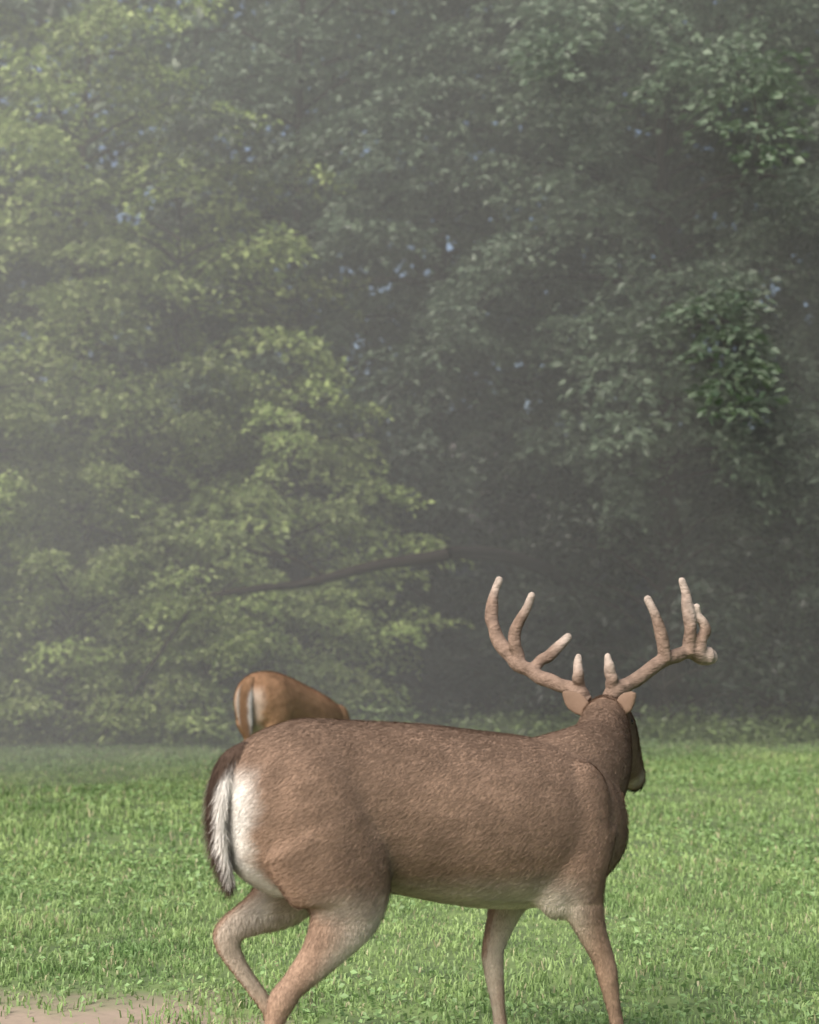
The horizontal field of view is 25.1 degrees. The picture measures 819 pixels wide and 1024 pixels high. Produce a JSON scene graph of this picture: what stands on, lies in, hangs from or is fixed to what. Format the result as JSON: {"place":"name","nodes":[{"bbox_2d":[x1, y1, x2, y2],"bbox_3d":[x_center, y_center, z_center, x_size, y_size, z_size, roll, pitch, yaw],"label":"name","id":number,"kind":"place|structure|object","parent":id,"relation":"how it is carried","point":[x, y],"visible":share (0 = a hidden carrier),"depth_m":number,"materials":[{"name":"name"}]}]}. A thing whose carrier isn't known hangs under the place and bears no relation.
{"place":"outdoors","nodes":[
{"label":"outdoors","id":0,"kind":"place"},
{"bbox_2d":[0,0,817,434],"label":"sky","id":1,"kind":"structure","parent":0,"point":[449,247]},
{"bbox_2d":[0,732,818,1023],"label":"grass","id":2,"kind":"structure","parent":0,"point":[64,863],"depth_m":8.17,"materials":[{"name":"green plant"}]},
{"bbox_2d":[0,435,818,1023],"bbox_3d":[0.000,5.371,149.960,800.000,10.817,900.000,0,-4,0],"label":"ground","id":3,"kind":"structure","parent":0,"point":[108,1011],"depth_m":7.95,"materials":[{"name":"green plant"}]},
{"bbox_2d":[0,522,41,719],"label":"shrub","id":4,"kind":"object","parent":3,"relation":"on","point":[4,534],"visible":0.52,"depth_m":20.02,"materials":[{"name":"green plant"}]},
{"bbox_2d":[0,213,56,472],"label":"birch tree","id":5,"kind":"object","parent":3,"relation":"on","point":[7,456],"visible":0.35,"depth_m":23.20,"materials":[{"name":"green plant"}]},
{"bbox_2d":[0,313,145,738],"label":"sapling","id":6,"kind":"object","parent":3,"relation":"on","point":[29,412],"visible":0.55,"depth_m":20.36,"materials":[{"name":"green plant"}]},
{"bbox_2d":[0,537,205,746],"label":"shrub","id":7,"kind":"object","parent":3,"relation":"on","point":[65,707],"visible":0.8,"depth_m":19.35,"materials":[{"name":"green plant"}]},
{"bbox_2d":[0,0,231,651],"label":"maple tree","id":8,"kind":"object","parent":3,"relation":"on","point":[30,173],"visible":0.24,"depth_m":24.40,"materials":[{"name":"green plant"}]},
{"bbox_2d":[0,353,316,745],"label":"sapling","id":9,"kind":"object","parent":3,"relation":"on","point":[174,419],"visible":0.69,"depth_m":20.43,"materials":[{"name":"green plant"}]},
{"bbox_2d":[0,0,357,729],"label":"birch tree","id":10,"kind":"object","parent":3,"relation":"on","point":[98,252],"visible":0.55,"depth_m":22.36,"materials":[{"name":"green plant"}]},
{"bbox_2d":[82,542,338,748],"bbox_3d":[-2.202,1.486,19.895,2.420,2.399,2.995,-1,-4,19],"label":"shrub","id":11,"kind":"object","parent":3,"relation":"on","point":[222,607],"visible":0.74,"depth_m":19.50,"materials":[{"name":"green plant"}]},
{"bbox_2d":[0,153,473,729],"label":"sapling","id":12,"kind":"object","parent":3,"relation":"on","point":[290,243],"visible":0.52,"depth_m":21.92,"materials":[{"name":"green plant"}]},
{"bbox_2d":[99,355,474,736],"bbox_3d":[-1.798,0.533,21.473,3.608,4.723,4.092,-3,-5,41],"label":"sapling","id":13,"kind":"object","parent":3,"relation":"on","point":[234,423],"visible":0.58,"depth_m":21.28,"materials":[{"name":"green plant"}]},
{"bbox_2d":[233,671,349,739],"bbox_3d":[-0.679,1.535,12.260,0.416,0.979,1.632,-2,-4,28],"label":"white tailed doe","id":14,"kind":"object","parent":3,"relation":"on","point":[263,699],"visible":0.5,"depth_m":11.69,"materials":[{"name":"fur"}]},
{"bbox_2d":[189,564,426,716],"bbox_3d":[-1.233,1.659,20.768,2.151,2.132,2.662,2,-4,-30],"label":"shrub","id":15,"kind":"object","parent":3,"relation":"on","point":[348,634],"visible":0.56,"depth_m":20.48,"materials":[{"name":"green plant"}]},
{"bbox_2d":[95,536,574,746],"bbox_3d":[0.044,1.458,20.451,6.764,2.248,2.291,3,-5,-38],"label":"fallen branch","id":16,"kind":"object","parent":3,"relation":"on","point":[526,562],"visible":0.93,"depth_m":19.30,"materials":[{"name":"wood"}]},
{"bbox_2d":[18,0,679,684],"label":"maple tree","id":17,"kind":"object","parent":3,"relation":"on","point":[398,230],"visible":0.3,"depth_m":23.90,"materials":[{"name":"green plant"}]},
{"bbox_2d":[0,0,818,645],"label":"distant trees","id":18,"kind":"object","parent":3,"relation":"on","point":[60,8],"visible":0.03,"depth_m":30.77,"materials":[{"name":"green plant"}]},
{"bbox_2d":[0,674,818,748],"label":"weeds","id":19,"kind":"object","parent":3,"relation":"on","point":[717,728],"visible":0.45,"depth_m":20.57,"materials":[{"name":"green plant"}]},
{"bbox_2d":[63,0,781,695],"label":"oak tree","id":20,"kind":"object","parent":3,"relation":"on","point":[273,68],"visible":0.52,"depth_m":23.50,"materials":[{"name":"green plant"}]},
{"bbox_2d":[344,574,550,727],"bbox_3d":[0.422,1.766,22.884,2.802,2.027,3.323,0,-4,0],"label":"understory shrub","id":21,"kind":"object","parent":3,"relation":"on","point":[436,701],"visible":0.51,"depth_m":22.58,"materials":[{"name":"green plant"}]},
{"bbox_2d":[200,576,717,1023],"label":"white tailed buck","id":22,"kind":"object","parent":3,"relation":"on","point":[337,831],"visible":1,"depth_m":4.86,"materials":[{"name":"fur"}]},
{"bbox_2d":[409,571,654,722],"bbox_3d":[1.331,1.756,23.100,3.323,2.027,2.802,2,-4,-25],"label":"understory shrub","id":23,"kind":"object","parent":3,"relation":"on","point":[507,707],"visible":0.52,"depth_m":22.83,"materials":[{"name":"green plant"}]},
{"bbox_2d":[251,0,818,718],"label":"oak tree","id":24,"kind":"object","parent":3,"relation":"on","point":[669,52],"visible":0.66,"depth_m":22.33,"materials":[{"name":"green plant"}]},
{"bbox_2d":[449,447,749,697],"bbox_3d":[2.616,0.860,26.622,4.981,3.604,5.907,0,-4,0],"label":"understory shrub","id":25,"kind":"object","parent":3,"relation":"on","point":[514,509],"visible":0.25,"depth_m":25.77,"materials":[{"name":"green plant"}]},
{"bbox_2d":[462,0,818,670],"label":"maple tree","id":26,"kind":"object","parent":3,"relation":"on","point":[758,438],"visible":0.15,"depth_m":25.21,"materials":[{"name":"green plant"}]},
{"bbox_2d":[470,494,818,730],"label":"understory shrub","id":27,"kind":"object","parent":3,"relation":"on","point":[541,597],"visible":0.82,"depth_m":21.48,"materials":[{"name":"green plant"}]},
{"bbox_2d":[549,0,818,705],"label":"oak tree","id":28,"kind":"object","parent":3,"relation":"on","point":[784,230],"visible":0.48,"depth_m":23.59,"materials":[{"name":"green plant"}]}
]}

